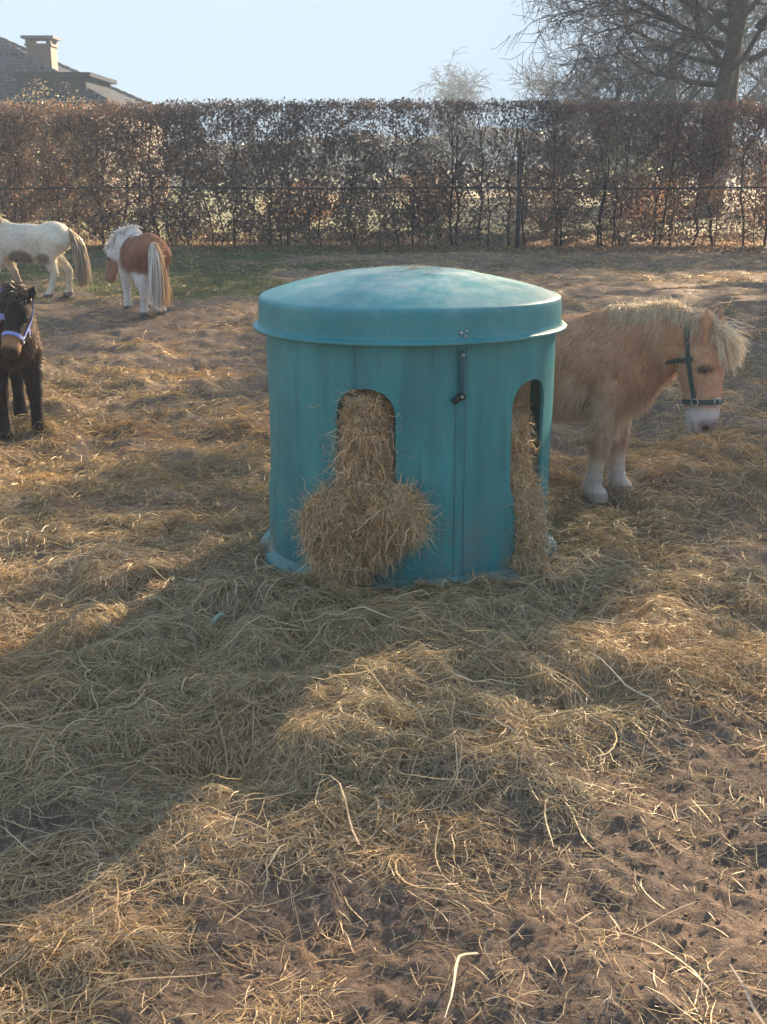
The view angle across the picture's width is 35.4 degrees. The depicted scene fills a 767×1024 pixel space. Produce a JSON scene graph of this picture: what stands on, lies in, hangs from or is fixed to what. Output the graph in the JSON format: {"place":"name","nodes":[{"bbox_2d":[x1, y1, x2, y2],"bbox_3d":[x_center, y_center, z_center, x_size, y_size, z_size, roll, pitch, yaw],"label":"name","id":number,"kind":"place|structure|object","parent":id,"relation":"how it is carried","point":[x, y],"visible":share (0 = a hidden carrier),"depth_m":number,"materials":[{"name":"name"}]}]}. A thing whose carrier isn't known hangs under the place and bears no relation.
{"place":"outdoors","nodes":[
{"label":"outdoors","id":0,"kind":"place"},
{"bbox_2d":[0,167,766,1023],"bbox_3d":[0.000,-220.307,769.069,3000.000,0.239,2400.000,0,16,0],"label":"ground","id":1,"kind":"structure","parent":0,"point":[742,939],"depth_m":3.12,"materials":[{"name":"soil"}]},
{"bbox_2d":[0,210,92,297],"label":"pony","id":2,"kind":"object","parent":1,"relation":"on","point":[48,244],"visible":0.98,"depth_m":14.75},
{"bbox_2d":[0,79,110,223],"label":"garden shrub","id":3,"kind":"object","parent":1,"relation":"on","point":[46,87],"visible":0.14,"depth_m":29.84,"materials":[{"name":"brown plant"}]},
{"bbox_2d":[0,35,176,216],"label":"house","id":4,"kind":"structure","parent":1,"relation":"on","point":[30,62],"depth_m":39.66,"materials":[{"name":"brick"}]},
{"bbox_2d":[3,120,185,234],"bbox_3d":[-7.021,-8.068,28.881,4.547,2.836,4.599,0,16,0],"label":"evergreen shrub","id":5,"kind":"object","parent":1,"relation":"on","point":[62,214],"visible":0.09,"depth_m":28.64,"materials":[{"name":"green plant"}]},
{"bbox_2d":[104,223,172,316],"bbox_3d":[-2.718,-2.735,13.473,0.541,0.987,1.465,-8,18,-25],"label":"pony","id":6,"kind":"object","parent":1,"relation":"on","point":[138,256],"visible":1,"depth_m":13.13},
{"bbox_2d":[205,612,225,626],"bbox_3d":[-0.607,0.386,4.284,0.094,0.043,0.028,-13,21,-38],"label":"plastic scrap","id":7,"kind":"object","parent":1,"relation":"on","point":[216,617],"visible":0.78,"depth_m":4.29,"materials":[{"name":"plastic"}]},
{"bbox_2d":[258,179,338,228],"bbox_3d":[-2.197,-8.214,32.004,2.387,1.385,2.359,0,16,0],"label":"beech shrub","id":8,"kind":"object","parent":1,"relation":"on","point":[305,211],"visible":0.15,"depth_m":31.92,"materials":[{"name":"brown plant"}]},
{"bbox_2d":[0,244,765,320],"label":"grass","id":9,"kind":"structure","parent":1,"relation":"on","point":[217,277],"depth_m":19.52,"materials":[{"name":"green plant"}]},
{"bbox_2d":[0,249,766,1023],"bbox_3d":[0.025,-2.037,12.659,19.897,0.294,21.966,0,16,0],"label":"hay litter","id":10,"kind":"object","parent":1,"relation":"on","point":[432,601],"visible":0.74,"depth_m":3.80,"materials":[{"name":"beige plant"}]},
{"bbox_2d":[0,277,46,438],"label":"pony","id":11,"kind":"object","parent":10,"relation":"on","point":[21,352],"visible":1,"depth_m":7.03,"materials":[{"name":"fur"}]},
{"bbox_2d":[513,293,753,503],"bbox_3d":[0.923,-0.590,5.992,1.768,1.049,0.602,6,17,19],"label":"pony","id":12,"kind":"object","parent":10,"relation":"on","point":[616,366],"visible":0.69,"depth_m":5.73,"materials":[{"name":"fur"}]},
{"bbox_2d":[0,142,766,247],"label":"wire fence","id":13,"kind":"object","parent":1,"relation":"on","point":[518,200],"visible":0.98,"depth_m":24.05,"materials":[{"name":"grey metal"}]},
{"bbox_2d":[0,96,766,246],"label":"hedge","id":14,"kind":"object","parent":1,"relation":"on","point":[94,126],"visible":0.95,"depth_m":24.55,"materials":[{"name":"brown plant"}]},
{"bbox_2d":[253,266,566,596],"bbox_3d":[0.108,-0.397,5.090,1.299,1.260,1.299,0,16,0],"label":"hay feeder","id":15,"kind":"object","parent":1,"relation":"on","point":[449,365],"visible":0.84,"depth_m":4.58,"materials":[{"name":"teal plastic"}]},
{"bbox_2d":[279,374,454,596],"bbox_3d":[-0.063,-0.062,4.609,0.662,1.072,0.611,0,16,0],"label":"hay wad","id":16,"kind":"object","parent":15,"relation":"in","point":[361,517],"visible":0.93,"depth_m":4.50,"materials":[{"name":"beige plant"}]},
{"bbox_2d":[338,389,395,477],"bbox_3d":[0.107,-0.124,5.153,1.176,1.016,1.186,0,16,0],"label":"hay heap","id":17,"kind":"object","parent":15,"relation":"in","point":[341,421],"depth_m":4.78,"materials":[{"name":"beige plant"}]},
{"bbox_2d":[325,264,538,295],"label":"hay scraps","id":18,"kind":"object","parent":15,"relation":"on","point":[415,272],"visible":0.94,"depth_m":4.86,"materials":[{"name":"beige plant"}]},
{"bbox_2d":[503,391,564,577],"bbox_3d":[0.503,-0.075,4.834,0.467,0.840,0.462,0,16,0],"label":"hay wad","id":19,"kind":"object","parent":15,"relation":"hanging from","point":[530,556],"visible":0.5,"depth_m":4.76,"materials":[{"name":"beige plant"}]},
{"bbox_2d":[68,226,766,261],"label":"fallen leaves","id":20,"kind":"object","parent":1,"relation":"on","point":[699,247],"visible":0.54,"depth_m":24.64,"materials":[{"name":"brown plant"}]},
{"bbox_2d":[379,171,467,229],"bbox_3d":[0.998,-8.016,30.994,2.395,1.556,2.392,0,16,0],"label":"beech shrub","id":21,"kind":"object","parent":1,"relation":"on","point":[428,200],"visible":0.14,"depth_m":30.83,"materials":[{"name":"brown plant"}]},
{"bbox_2d":[411,45,492,184],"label":"birch tree","id":22,"kind":"object","parent":1,"relation":"on","point":[461,88],"visible":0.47,"depth_m":84.52,"materials":[{"name":"plant"}]},
{"bbox_2d":[168,126,766,187],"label":"distant wood","id":23,"kind":"object","parent":1,"relation":"on","point":[473,164],"visible":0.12,"depth_m":89.81,"materials":[{"name":"brown plant"}]},
{"bbox_2d":[504,164,588,232],"bbox_3d":[4.058,-7.814,29.975,2.193,1.732,2.249,0,16,0],"label":"beech shrub","id":24,"kind":"object","parent":1,"relation":"on","point":[531,197],"visible":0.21,"depth_m":29.85,"materials":[{"name":"brown plant"}]},
{"bbox_2d":[505,44,652,194],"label":"bare tree","id":25,"kind":"object","parent":1,"relation":"on","point":[541,84],"visible":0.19,"depth_m":68.27,"materials":[{"name":"brown plant"}]},
{"bbox_2d":[518,1,721,196],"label":"bare tree","id":26,"kind":"object","parent":1,"relation":"on","point":[589,77],"visible":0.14,"depth_m":61.21,"materials":[{"name":"brown plant"}]},
{"bbox_2d":[494,0,766,216],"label":"bare tree","id":27,"kind":"object","parent":1,"relation":"on","point":[736,13],"visible":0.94,"depth_m":37.39,"materials":[{"name":"brown plant"}]},
{"bbox_2d":[583,131,686,222],"bbox_3d":[7.303,-9.639,34.702,3.190,2.613,3.268,0,16,0],"label":"evergreen shrub","id":28,"kind":"object","parent":1,"relation":"on","point":[624,164],"visible":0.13,"depth_m":34.50,"materials":[{"name":"green plant"}]},
{"bbox_2d":[506,0,766,201],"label":"bare tree","id":29,"kind":"object","parent":1,"relation":"on","point":[671,95],"visible":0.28,"depth_m":51.73,"materials":[{"name":"brown plant"}]},
{"bbox_2d":[597,178,694,227],"bbox_3d":[6.981,-8.227,31.969,2.561,1.423,2.541,0,16,0],"label":"beech shrub","id":30,"kind":"object","parent":1,"relation":"on","point":[645,206],"visible":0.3,"depth_m":31.86,"materials":[{"name":"brown plant"}]},
{"bbox_2d":[529,0,766,150],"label":"bare tree","id":31,"kind":"object","parent":1,"relation":"on","point":[752,89],"visible":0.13,"depth_m":57.19,"materials":[{"name":"brown plant"}]},
{"bbox_2d":[678,0,766,102],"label":"bare tree","id":32,"kind":"object","parent":1,"relation":"on","point":[751,73],"visible":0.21,"depth_m":51.53,"materials":[{"name":"brown plant"}]},
{"bbox_2d":[735,159,766,222],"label":"beech shrub","id":33,"kind":"object","parent":1,"relation":"on","point":[755,189],"visible":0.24,"depth_m":30.71,"materials":[{"name":"brown plant"}]},
{"bbox_2d":[0,0,766,166],"label":"sky","id":34,"kind":"structure","parent":0,"point":[154,50],"materials":[{"name":"blue"}]}
]}

